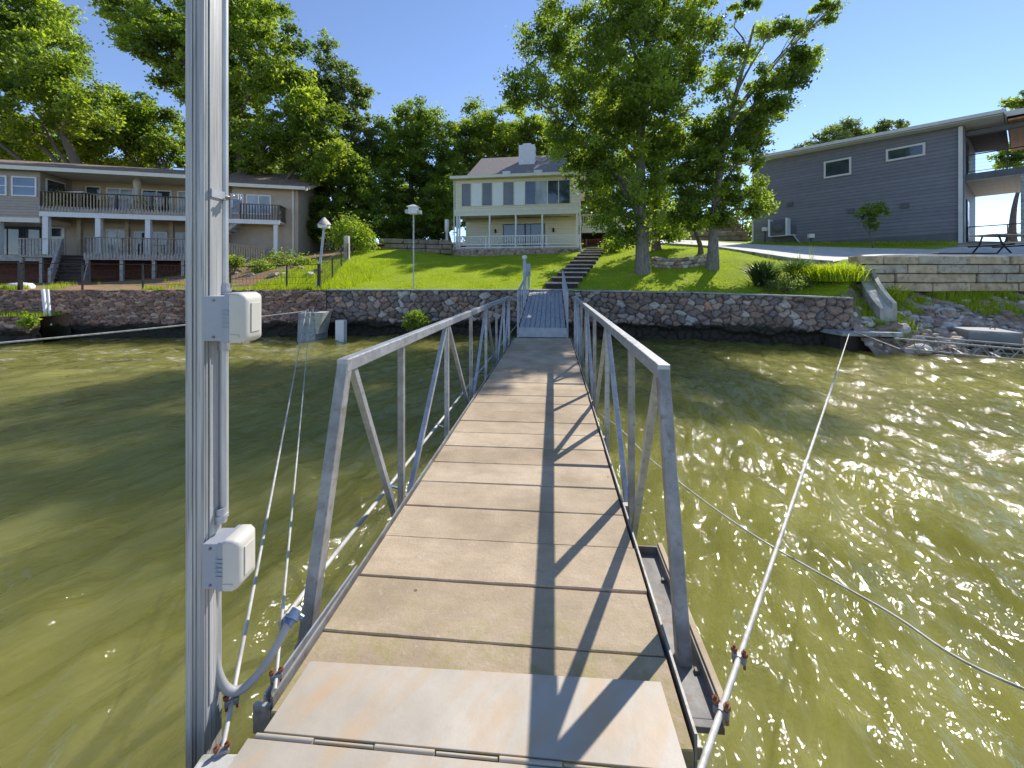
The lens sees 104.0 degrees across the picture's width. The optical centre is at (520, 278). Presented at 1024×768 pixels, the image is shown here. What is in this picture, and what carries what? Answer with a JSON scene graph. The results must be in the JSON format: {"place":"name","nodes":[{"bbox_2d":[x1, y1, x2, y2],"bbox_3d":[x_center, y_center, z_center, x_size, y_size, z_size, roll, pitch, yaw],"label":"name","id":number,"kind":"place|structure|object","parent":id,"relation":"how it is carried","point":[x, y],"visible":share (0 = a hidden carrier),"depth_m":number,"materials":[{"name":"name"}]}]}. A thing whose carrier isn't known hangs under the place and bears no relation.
{"place":"outdoors","nodes":[
{"label":"outdoors","id":0,"kind":"place"},
{"bbox_2d":[0,310,65,316],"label":"ledge grass","id":1,"kind":"structure","parent":0,"point":[39,313],"depth_m":13.33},
{"bbox_2d":[0,240,1010,306],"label":"lawn","id":2,"kind":"structure","parent":0,"point":[131,283],"depth_m":18.21,"materials":[{"name":"plant"}]},
{"bbox_2d":[0,111,119,162],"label":"background tree","id":3,"kind":"object","parent":2,"relation":"on","point":[23,153],"visible":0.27,"depth_m":38.50,"materials":[{"name":"green plant"}]},
{"bbox_2d":[0,0,129,163],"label":"background tree","id":4,"kind":"object","parent":2,"relation":"on","point":[35,71],"visible":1,"depth_m":32.06,"materials":[{"name":"green plant"}]},
{"bbox_2d":[72,88,184,168],"bbox_3d":[-35.774,-9.877,38.195,12.219,16.088,7.228,0,0,0],"label":"background tree","id":5,"kind":"object","parent":2,"relation":"on","point":[144,141],"visible":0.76,"depth_m":36.99,"materials":[{"name":"green plant"}]},
{"bbox_2d":[0,159,341,281],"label":"taupe house","id":6,"kind":"structure","parent":2,"relation":"on","point":[272,210],"depth_m":25.50,"materials":[{"name":"paint"}]},
{"bbox_2d":[4,226,40,254],"bbox_3d":[-31.395,-2.350,24.858,2.450,1.800,0.052,0,0,-14],"label":"sliding door","id":7,"kind":"structure","parent":6,"relation":"in","point":[11,234],"depth_m":24.86,"materials":[{"name":"black glass"}]},
{"bbox_2d":[11,176,36,196],"bbox_3d":[-28.855,-5.375,23.229,1.150,1.150,0.052,0,0,-14],"label":"window","id":8,"kind":"structure","parent":6,"relation":"in","point":[20,185],"depth_m":23.22,"materials":[{"name":"glass"}]},
{"bbox_2d":[18,238,87,282],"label":"deck stairs","id":9,"kind":"structure","parent":6,"relation":"attached to","point":[68,273],"depth_m":23.28,"materials":[{"name":"grey wood"}]},
{"bbox_2d":[46,178,65,192],"bbox_3d":[-28.412,-5.550,24.443,0.049,0.900,1.350,0,0,-14],"label":"window","id":10,"kind":"structure","parent":6,"relation":"in","point":[54,185],"depth_m":24.32,"materials":[{"name":"glass"}]},
{"bbox_2d":[51,227,64,254],"bbox_3d":[-29.454,-2.425,25.349,0.850,1.950,0.068,0,0,-14],"label":"entry door","id":11,"kind":"structure","parent":6,"relation":"in","point":[56,232],"depth_m":25.34,"materials":[{"name":"white paint"}]},
{"bbox_2d":[57,191,96,208],"bbox_3d":[-27.202,-4.710,24.525,1.600,1.120,0.900,0,0,0],"label":"deck table","id":12,"kind":"object","parent":6,"relation":"on","point":[76,195],"visible":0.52,"depth_m":24.37,"materials":[{"name":"white paint"}]},
{"bbox_2d":[85,186,100,209],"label":"deck door","id":13,"kind":"structure","parent":6,"relation":"in","point":[89,189],"depth_m":25.86,"materials":[{"name":"white glass"}]},
{"bbox_2d":[106,229,124,254],"bbox_3d":[-26.433,-2.375,26.140,1.100,1.750,0.052,0,0,-14],"label":"sliding door","id":14,"kind":"structure","parent":6,"relation":"in","point":[109,232],"depth_m":26.12,"materials":[{"name":"grey glass"}]},
{"bbox_2d":[106,187,133,208],"bbox_3d":[-26.239,-5.075,26.190,1.500,1.750,0.052,0,0,-14],"label":"sliding door","id":15,"kind":"structure","parent":6,"relation":"in","point":[127,191],"depth_m":26.21,"materials":[{"name":"white paint"}]},
{"bbox_2d":[133,178,141,208],"bbox_3d":[-24.175,-5.290,25.203,0.440,2.280,0.418,0,0,0],"label":"patio umbrella","id":16,"kind":"object","parent":6,"relation":"on","point":[137,184],"visible":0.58,"depth_m":25.09,"materials":[{"name":"beige fabric"}]},
{"bbox_2d":[134,231,167,254],"bbox_3d":[-24.618,-2.325,26.609,1.850,1.650,0.052,0,0,-14],"label":"sliding door","id":17,"kind":"structure","parent":6,"relation":"in","point":[137,234],"depth_m":26.64,"materials":[{"name":"white paint"}]},
{"bbox_2d":[141,189,171,211],"bbox_3d":[-24.301,-5.075,26.690,1.700,1.750,0.052,0,0,-14],"label":"sliding door","id":18,"kind":"structure","parent":6,"relation":"in","point":[149,192],"depth_m":26.70,"materials":[{"name":"white paint"}]},
{"bbox_2d":[175,232,184,254],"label":"sliding door","id":19,"kind":"structure","parent":6,"relation":"in","point":[178,235],"depth_m":27.01,"materials":[{"name":"white glass"}]},
{"bbox_2d":[229,203,244,235],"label":"wing stairs","id":20,"kind":"structure","parent":6,"relation":"attached to","point":[233,227],"depth_m":25.68,"materials":[{"name":"grey wood"}]},
{"bbox_2d":[246,194,270,214],"bbox_3d":[-17.731,-5.025,27.045,1.500,1.350,0.052,0,0,-14],"label":"sliding door","id":21,"kind":"structure","parent":6,"relation":"in","point":[250,198],"depth_m":27.02,"materials":[{"name":"white paint"}]},
{"bbox_2d":[0,243,348,289],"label":"wire fence","id":22,"kind":"object","parent":2,"relation":"on","point":[19,269],"visible":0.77,"depth_m":14.98,"materials":[{"name":"black metal"}]},
{"bbox_2d":[0,257,399,289],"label":"yard grass","id":23,"kind":"structure","parent":2,"relation":"on","point":[253,287],"depth_m":16.98,"materials":[{"name":"plant"}]},
{"bbox_2d":[87,0,357,185],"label":"background tree","id":24,"kind":"object","parent":2,"relation":"on","point":[301,104],"visible":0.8,"depth_m":27.93,"materials":[{"name":"green plant"}]},
{"bbox_2d":[229,253,249,274],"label":"shrub","id":25,"kind":"object","parent":2,"relation":"on","point":[235,262],"visible":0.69,"depth_m":20.97,"materials":[{"name":"green plant"}]},
{"bbox_2d":[229,243,266,262],"bbox_3d":[-17.994,-1.579,25.066,3.609,1.722,0.120,0,0,-15],"label":"picket fence","id":26,"kind":"object","parent":2,"relation":"on","point":[245,250],"visible":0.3,"depth_m":25.24,"materials":[{"name":"beige wood"}]},
{"bbox_2d":[242,258,282,271],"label":"shrub","id":27,"kind":"object","parent":2,"relation":"on","point":[261,263],"visible":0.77,"depth_m":19.75,"materials":[{"name":"green plant"}]},
{"bbox_2d":[261,247,309,264],"bbox_3d":[-12.966,-1.219,21.965,2.346,1.078,2.152,0,0,44],"label":"shrub","id":28,"kind":"object","parent":2,"relation":"on","point":[277,259],"visible":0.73,"depth_m":21.76,"materials":[{"name":"green plant"}]},
{"bbox_2d":[288,254,318,265],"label":"shrub","id":29,"kind":"object","parent":2,"relation":"on","point":[301,261],"visible":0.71,"depth_m":20.91,"materials":[{"name":"green plant"}]},
{"bbox_2d":[316,217,330,287],"bbox_3d":[-7.591,-0.944,15.406,0.469,2.879,0.452,0,0,42],"label":"lamp post","id":30,"kind":"object","parent":2,"relation":"on","point":[323,223],"visible":0.78,"depth_m":15.36,"materials":[{"name":"white metal"}]},
{"bbox_2d":[289,149,396,250],"bbox_3d":[-14.709,-6.541,32.087,9.906,9.296,6.187,0,0,16],"label":"background tree","id":31,"kind":"object","parent":2,"relation":"on","point":[366,192],"visible":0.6,"depth_m":30.83,"materials":[{"name":"green plant"}]},
{"bbox_2d":[303,27,384,196],"bbox_3d":[-15.915,-12.694,35.984,7.442,20.460,5.910,0,0,0],"label":"background tree","id":32,"kind":"object","parent":2,"relation":"on","point":[350,84],"visible":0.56,"depth_m":35.46,"materials":[{"name":"green plant"}]},
{"bbox_2d":[318,207,383,254],"bbox_3d":[-10.538,-3.000,25.007,3.921,3.020,3.442,0,0,0],"label":"round shrub","id":33,"kind":"object","parent":2,"relation":"on","point":[361,238],"visible":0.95,"depth_m":24.57,"materials":[{"name":"green plant"}]},
{"bbox_2d":[51,134,751,242],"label":"wood","id":34,"kind":"object","parent":2,"relation":"on","point":[747,228],"depth_m":49.87,"materials":[{"name":"green plant"}]},
{"bbox_2d":[348,94,467,237],"bbox_3d":[-10.666,-10.134,37.286,11.608,14.172,8.030,0,0,0],"label":"background tree","id":35,"kind":"object","parent":2,"relation":"on","point":[413,135],"visible":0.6,"depth_m":36.61,"materials":[{"name":"green plant"}]},
{"bbox_2d":[405,205,421,288],"bbox_3d":[-4.192,-1.201,15.600,0.600,3.387,0.400,0,0,0],"label":"yard pole","id":36,"kind":"object","parent":2,"relation":"on","point":[413,210],"visible":0.83,"depth_m":15.48,"materials":[{"name":"metal"}]},
{"bbox_2d":[379,239,451,253],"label":"garden wall","id":37,"kind":"structure","parent":2,"relation":"on","point":[435,246],"depth_m":27.11,"materials":[{"name":"grey stone"}]},
{"bbox_2d":[401,307,431,331],"bbox_3d":[-3.703,1.487,14.102,1.149,0.952,0.957,0,0,0],"label":"leafy plant","id":38,"kind":"object","parent":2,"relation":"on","point":[415,318],"visible":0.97,"depth_m":13.99,"materials":[{"name":"green plant"}]},
{"bbox_2d":[378,166,458,245],"bbox_3d":[-8.670,-6.082,34.240,8.358,7.553,4.851,0,0,0],"label":"background tree","id":39,"kind":"object","parent":2,"relation":"on","point":[429,221],"visible":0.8,"depth_m":33.31,"materials":[{"name":"green plant"}]},
{"bbox_2d":[441,92,564,175],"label":"background tree","id":40,"kind":"object","parent":2,"relation":"on","point":[487,134],"visible":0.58,"depth_m":40.24,"materials":[{"name":"green plant"}]},
{"bbox_2d":[450,143,625,255],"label":"cream house","id":41,"kind":"structure","parent":2,"relation":"on","point":[527,201],"depth_m":27.94,"materials":[{"name":"wood"}]},
{"bbox_2d":[461,183,470,206],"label":"window","id":42,"kind":"structure","parent":41,"relation":"in","point":[465,187],"depth_m":28.04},
{"bbox_2d":[471,183,481,206],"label":"window","id":43,"kind":"structure","parent":41,"relation":"in","point":[476,188],"depth_m":27.93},
{"bbox_2d":[482,182,491,205],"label":"window","id":44,"kind":"structure","parent":41,"relation":"in","point":[486,186],"depth_m":27.82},
{"bbox_2d":[492,182,503,205],"bbox_3d":[-1.594,-5.890,27.712,0.791,1.650,0.052,0,0,9],"label":"window","id":45,"kind":"structure","parent":41,"relation":"in","point":[497,187],"depth_m":27.71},
{"bbox_2d":[503,181,513,205],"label":"window","id":46,"kind":"structure","parent":41,"relation":"in","point":[508,200],"depth_m":27.59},
{"bbox_2d":[514,181,525,204],"bbox_3d":[-0.097,-5.890,27.484,0.827,1.650,0.052,0,0,9],"label":"window","id":47,"kind":"structure","parent":41,"relation":"in","point":[519,186],"depth_m":27.47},
{"bbox_2d":[503,223,544,247],"bbox_3d":[0.207,-3.125,29.866,3.152,1.980,0.052,0,0,9],"label":"sliding door","id":48,"kind":"structure","parent":41,"relation":"in","point":[508,229],"depth_m":29.87,"materials":[{"name":"clear glass"}]},
{"bbox_2d":[525,181,535,204],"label":"window","id":49,"kind":"structure","parent":41,"relation":"in","point":[530,185],"depth_m":27.36,"materials":[{"name":"clear glass"}]},
{"bbox_2d":[536,180,546,204],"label":"window","id":50,"kind":"structure","parent":41,"relation":"in","point":[541,185],"depth_m":27.25,"materials":[{"name":"grey glass"}]},
{"bbox_2d":[547,180,558,204],"bbox_3d":[2.169,-5.890,27.142,0.767,1.650,0.052,0,0,9],"label":"window","id":51,"kind":"structure","parent":41,"relation":"in","point":[552,185],"depth_m":27.14,"materials":[{"name":"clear glass"}]},
{"bbox_2d":[558,179,569,203],"bbox_3d":[2.936,-5.890,27.026,0.803,1.650,0.052,0,0,9],"label":"window","id":52,"kind":"structure","parent":41,"relation":"in","point":[564,187],"depth_m":27.02,"materials":[{"name":"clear glass"}]},
{"bbox_2d":[517,270,567,337],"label":"ramp","id":53,"kind":"structure","parent":2,"relation":"on","point":[543,315],"depth_m":11.39,"materials":[{"name":"grey metal"}]},
{"bbox_2d":[545,247,604,288],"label":"garden steps","id":54,"kind":"structure","parent":2,"relation":"on","point":[583,262],"depth_m":18.75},
{"bbox_2d":[543,54,641,226],"bbox_3d":[8.148,-11.732,37.198,8.576,17.379,11.189,0,0,-44],"label":"background tree","id":55,"kind":"object","parent":2,"relation":"on","point":[589,196],"visible":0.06,"depth_m":37.14,"materials":[{"name":"green plant"}]},
{"bbox_2d":[597,236,625,252],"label":"flower shrub","id":56,"kind":"object","parent":2,"relation":"on","point":[609,247],"visible":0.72,"depth_m":23.89,"materials":[{"name":"green plant"}]},
{"bbox_2d":[493,0,736,274],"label":"oak tree","id":57,"kind":"object","parent":2,"relation":"on","point":[657,76],"visible":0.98,"depth_m":16.69,"materials":[{"name":"green plant"}]},
{"bbox_2d":[605,118,691,250],"bbox_3d":[7.061,-5.169,22.376,5.185,7.682,4.251,0,0,0],"label":"oak tree","id":58,"kind":"object","parent":2,"relation":"on","point":[669,239],"visible":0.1,"depth_m":21.78,"materials":[{"name":"green plant"}]},
{"bbox_2d":[651,253,706,268],"bbox_3d":[7.401,-0.885,17.784,3.025,0.910,1.082,0,0,0],"label":"stone ring","id":59,"kind":"object","parent":2,"relation":"on","point":[662,262],"visible":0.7,"depth_m":17.40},
{"bbox_2d":[672,189,705,253],"bbox_3d":[8.437,-2.694,19.506,2.409,3.465,2.006,0,0,0],"label":"young tree","id":60,"kind":"object","parent":2,"relation":"on","point":[699,242],"visible":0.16,"depth_m":19.26,"materials":[{"name":"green plant"}]},
{"bbox_2d":[647,231,747,241],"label":"terrace wall","id":61,"kind":"structure","parent":2,"relation":"on","point":[739,236],"depth_m":30.01,"materials":[{"name":"grey stone"}]},
{"bbox_2d":[634,242,832,263],"bbox_3d":[9.999,-1.453,21.170,0.963,2.026,12.666,0,0,-19],"label":"driveway edging","id":62,"kind":"object","parent":2,"relation":"on","point":[775,257],"visible":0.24,"depth_m":18.36,"materials":[{"name":"concrete"}]},
{"bbox_2d":[664,0,850,270],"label":"oak tree","id":63,"kind":"object","parent":2,"relation":"on","point":[707,152],"visible":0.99,"depth_m":16.75,"materials":[{"name":"green plant"}]},
{"bbox_2d":[738,260,796,285],"bbox_3d":[8.766,-0.236,14.550,2.497,0.997,2.542,0,0,0],"label":"yucca","id":64,"kind":"object","parent":2,"relation":"on","point":[756,273],"visible":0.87,"depth_m":14.35,"materials":[{"name":"green plant"}]},
{"bbox_2d":[757,270,820,292],"bbox_3d":[9.262,0.080,13.938,1.855,0.832,1.417,0,0,-25],"label":"shrub","id":65,"kind":"object","parent":2,"relation":"on","point":[786,282],"visible":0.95,"depth_m":13.66,"materials":[{"name":"green plant"}]},
{"bbox_2d":[774,257,829,278],"bbox_3d":[10.119,-0.413,14.670,1.919,0.823,1.961,0,0,0],"label":"shrub","id":66,"kind":"object","parent":2,"relation":"on","point":[800,264],"visible":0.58,"depth_m":14.49,"materials":[{"name":"green plant"}]},
{"bbox_2d":[782,265,839,280],"bbox_3d":[10.416,-0.218,14.406,2.550,0.560,2.497,0,0,0],"label":"grass clump","id":67,"kind":"object","parent":2,"relation":"on","point":[805,272],"visible":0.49,"depth_m":13.88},
{"bbox_2d":[792,115,875,148],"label":"background tree","id":68,"kind":"object","parent":2,"relation":"on","point":[839,131],"visible":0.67,"depth_m":44.33,"materials":[{"name":"green plant"}]},
{"bbox_2d":[788,261,885,281],"bbox_3d":[10.872,-0.264,13.948,3.064,0.703,3.151,0,0,41],"label":"grass clump","id":69,"kind":"object","parent":2,"relation":"on","point":[849,273],"visible":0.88,"depth_m":13.39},
{"bbox_2d":[751,240,957,245],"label":"verge grass","id":70,"kind":"structure","parent":2,"relation":"on","point":[927,242],"depth_m":22.06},
{"bbox_2d":[853,200,891,247],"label":"young tree","id":71,"kind":"object","parent":2,"relation":"on","point":[875,211],"visible":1,"depth_m":20.40,"materials":[{"name":"green plant"}]},
{"bbox_2d":[745,108,1023,243],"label":"slate house","id":72,"kind":"structure","parent":2,"relation":"on","point":[925,182],"depth_m":22.49,"materials":[{"name":"wood"}]},
{"bbox_2d":[768,218,798,241],"bbox_3d":[17.299,-3.166,26.343,0.627,1.623,1.634,0,0,-38],"label":"condenser unit","id":73,"kind":"object","parent":72,"relation":"attached to","point":[779,228],"visible":1,"depth_m":26.30,"materials":[{"name":"metal"}]},
{"bbox_2d":[824,157,850,178],"bbox_3d":[19.244,-6.756,24.345,0.052,1.044,1.350,0,0,-38],"label":"window","id":74,"kind":"structure","parent":72,"relation":"in","point":[838,167],"depth_m":24.33,"materials":[{"name":"clear glass"}]},
{"bbox_2d":[886,142,924,161],"bbox_3d":[21.106,-6.958,21.987,0.052,0.696,1.581,0,0,-38],"label":"window","id":75,"kind":"structure","parent":72,"relation":"in","point":[915,150],"depth_m":21.95,"materials":[{"name":"clear glass"}]},
{"bbox_2d":[867,118,910,134],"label":"background tree","id":76,"kind":"object","parent":2,"relation":"on","point":[886,125],"visible":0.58,"depth_m":46.71,"materials":[{"name":"green plant"}]},
{"bbox_2d":[856,244,1023,255],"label":"patio","id":77,"kind":"structure","parent":2,"relation":"on","point":[1017,251],"depth_m":17.18,"materials":[{"name":"concrete"}]},
{"bbox_2d":[958,233,1023,252],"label":"picnic table","id":78,"kind":"object","parent":77,"relation":"on","point":[1001,246],"visible":0.9,"depth_m":15.83,"materials":[{"name":"brown wood"}]},
{"bbox_2d":[985,142,1023,240],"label":"background tree","id":79,"kind":"object","parent":2,"relation":"on","point":[1018,159],"visible":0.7,"depth_m":30.88,"materials":[{"name":"green plant"}]},
{"bbox_2d":[997,90,1023,130],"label":"background tree","id":80,"kind":"object","parent":2,"relation":"on","point":[1010,103],"visible":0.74,"depth_m":26.32,"materials":[{"name":"green plant"}]},
{"bbox_2d":[0,334,1023,767],"bbox_3d":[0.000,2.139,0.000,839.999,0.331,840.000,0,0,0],"label":"water","id":81,"kind":"structure","parent":0,"point":[908,504],"depth_m":3.47,"materials":[{"name":"liquid"}]},
{"bbox_2d":[0,314,70,344],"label":"ledge","id":82,"kind":"object","parent":81,"relation":"in","point":[10,330],"visible":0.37,"depth_m":13.08,"materials":[{"name":"stone"}]},
{"bbox_2d":[15,311,41,332],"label":"leafy plant","id":83,"kind":"object","parent":82,"relation":"on","point":[27,322],"visible":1,"depth_m":12.54,"materials":[{"name":"green plant"}]},
{"bbox_2d":[41,289,51,324],"bbox_3d":[-15.921,0.974,13.430,0.680,1.280,0.164,0,0,30],"label":"drain pipe","id":84,"kind":"object","parent":82,"relation":"on","point":[45,304],"visible":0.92,"depth_m":13.44,"materials":[{"name":"white paint"}]},
{"bbox_2d":[0,289,328,338],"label":"seawall","id":85,"kind":"object","parent":81,"relation":"in","point":[94,311],"visible":0.38,"depth_m":14.17,"materials":[{"name":"stone"}]},
{"bbox_2d":[194,754,236,767],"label":"dock","id":86,"kind":"object","parent":81,"relation":"on","point":[210,761],"visible":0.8,"depth_m":1.25,"materials":[{"name":"concrete"}]},
{"bbox_2d":[213,312,305,758],"bbox_3d":[-4.229,1.321,7.635,0.052,0.417,14.341,0,0,-27],"label":"mooring cable","id":87,"kind":"object","parent":86,"relation":"attached to","point":[224,747],"visible":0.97,"depth_m":1.64,"materials":[{"name":"metal"}]},
{"bbox_2d":[228,296,725,767],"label":"gangway","id":88,"kind":"object","parent":86,"relation":"on","point":[511,593],"visible":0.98,"depth_m":1.85,"materials":[{"name":"beige wood"}]},
{"bbox_2d":[269,311,310,691],"bbox_3d":[-4.117,1.305,7.719,0.047,0.382,14.147,0,0,-27],"label":"mooring cable","id":89,"kind":"object","parent":88,"relation":"attached to","point":[275,675],"visible":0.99,"depth_m":1.93,"materials":[{"name":"metal"}]},
{"bbox_2d":[278,324,516,627],"bbox_3d":[-0.586,1.429,8.087,0.273,0.310,13.169,0,0,3],"label":"pipe run","id":90,"kind":"object","parent":88,"relation":"attached to","point":[293,614],"visible":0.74,"depth_m":2.39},
{"bbox_2d":[597,413,1023,690],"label":"mooring cable","id":91,"kind":"object","parent":88,"relation":"attached to","point":[932,641],"visible":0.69,"depth_m":2.17,"materials":[{"name":"metal"}]},
{"bbox_2d":[185,0,290,767],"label":"power post","id":92,"kind":"object","parent":81,"relation":"in","point":[219,559],"visible":1,"depth_m":1.35,"materials":[{"name":"metal"}]},
{"bbox_2d":[297,309,331,341],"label":"anchor block","id":93,"kind":"structure","parent":81,"relation":"in","point":[317,327],"depth_m":13.84,"materials":[{"name":"concrete"}]},
{"bbox_2d":[0,311,306,343],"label":"mooring cable","id":94,"kind":"object","parent":93,"relation":"attached to","point":[120,331],"visible":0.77,"depth_m":10.87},
{"bbox_2d":[335,320,346,341],"bbox_3d":[-6.367,1.900,14.165,0.300,0.900,0.270,0,0,0],"label":"marker post","id":95,"kind":"object","parent":81,"relation":"in","point":[340,330],"visible":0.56,"depth_m":14.03,"materials":[{"name":"white paint"}]},
{"bbox_2d":[327,289,529,336],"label":"seawall","id":96,"kind":"object","parent":81,"relation":"in","point":[371,312],"visible":0.49,"depth_m":14.91,"materials":[{"name":"stone"}]},
{"bbox_2d":[531,289,852,344],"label":"seawall","id":97,"kind":"object","parent":81,"relation":"in","point":[755,318],"visible":0.51,"depth_m":13.45,"materials":[{"name":"stone"}]},
{"bbox_2d":[892,335,1023,360],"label":"lattice gangway","id":98,"kind":"object","parent":81,"relation":"on","point":[975,346],"visible":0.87,"depth_m":10.78,"materials":[{"name":"metal"}]},
{"bbox_2d":[0,0,1023,242],"label":"sky","id":99,"kind":"structure","parent":0,"point":[919,62],"materials":[{"name":"blue"}]},
{"bbox_2d":[651,240,934,262],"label":"driveway","id":100,"kind":"structure","parent":0,"point":[832,253],"depth_m":19.84,"materials":[{"name":"concrete"}]},
{"bbox_2d":[840,282,1023,356],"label":"bank","id":101,"kind":"structure","parent":0,"point":[855,323],"depth_m":12.62,"materials":[{"name":"stone"}]},
{"bbox_2d":[820,329,902,351],"bbox_3d":[10.250,2.100,12.100,1.700,1.100,1.198,0,0,0],"label":"shore landing","id":102,"kind":"object","parent":101,"relation":"on","point":[836,338],"visible":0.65,"depth_m":11.90,"materials":[{"name":"concrete"}]},
{"bbox_2d":[697,332,849,767],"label":"mooring cable","id":103,"kind":"object","parent":102,"relation":"attached to","point":[721,709],"visible":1,"depth_m":1.56,"materials":[{"name":"metal"}]},
{"bbox_2d":[858,268,896,321],"bbox_3d":[12.009,0.291,13.835,0.672,2.263,3.615,0,0,27],"label":"drain chute","id":104,"kind":"object","parent":101,"relation":"on","point":[880,299],"visible":0.69,"depth_m":12.63,"materials":[{"name":"concrete"}]},
{"bbox_2d":[836,291,935,346],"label":"bank weeds","id":105,"kind":"object","parent":101,"relation":"on","point":[866,311],"visible":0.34,"depth_m":12.42,"materials":[{"name":"green plant"}]},
{"bbox_2d":[884,284,922,300],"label":"grass clump","id":106,"kind":"object","parent":101,"relation":"on","point":[895,294],"visible":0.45,"depth_m":13.38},
{"bbox_2d":[844,280,1023,316],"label":"bank grass","id":107,"kind":"structure","parent":101,"relation":"on","point":[959,296],"depth_m":13.66,"materials":[{"name":"plant"}]},
{"bbox_2d":[848,256,1023,291],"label":"limestone wall","id":108,"kind":"structure","parent":101,"relation":"on","point":[958,273],"depth_m":14.00,"materials":[{"name":"stone"}]},
{"bbox_2d":[852,295,1023,356],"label":"bank rubble","id":109,"kind":"object","parent":101,"relation":"on","point":[948,323],"visible":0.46,"depth_m":12.40,"materials":[{"name":"stone"}]},
{"bbox_2d":[950,326,1022,354],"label":"boat","id":110,"kind":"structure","parent":101,"relation":"on","point":[992,334],"depth_m":11.24,"materials":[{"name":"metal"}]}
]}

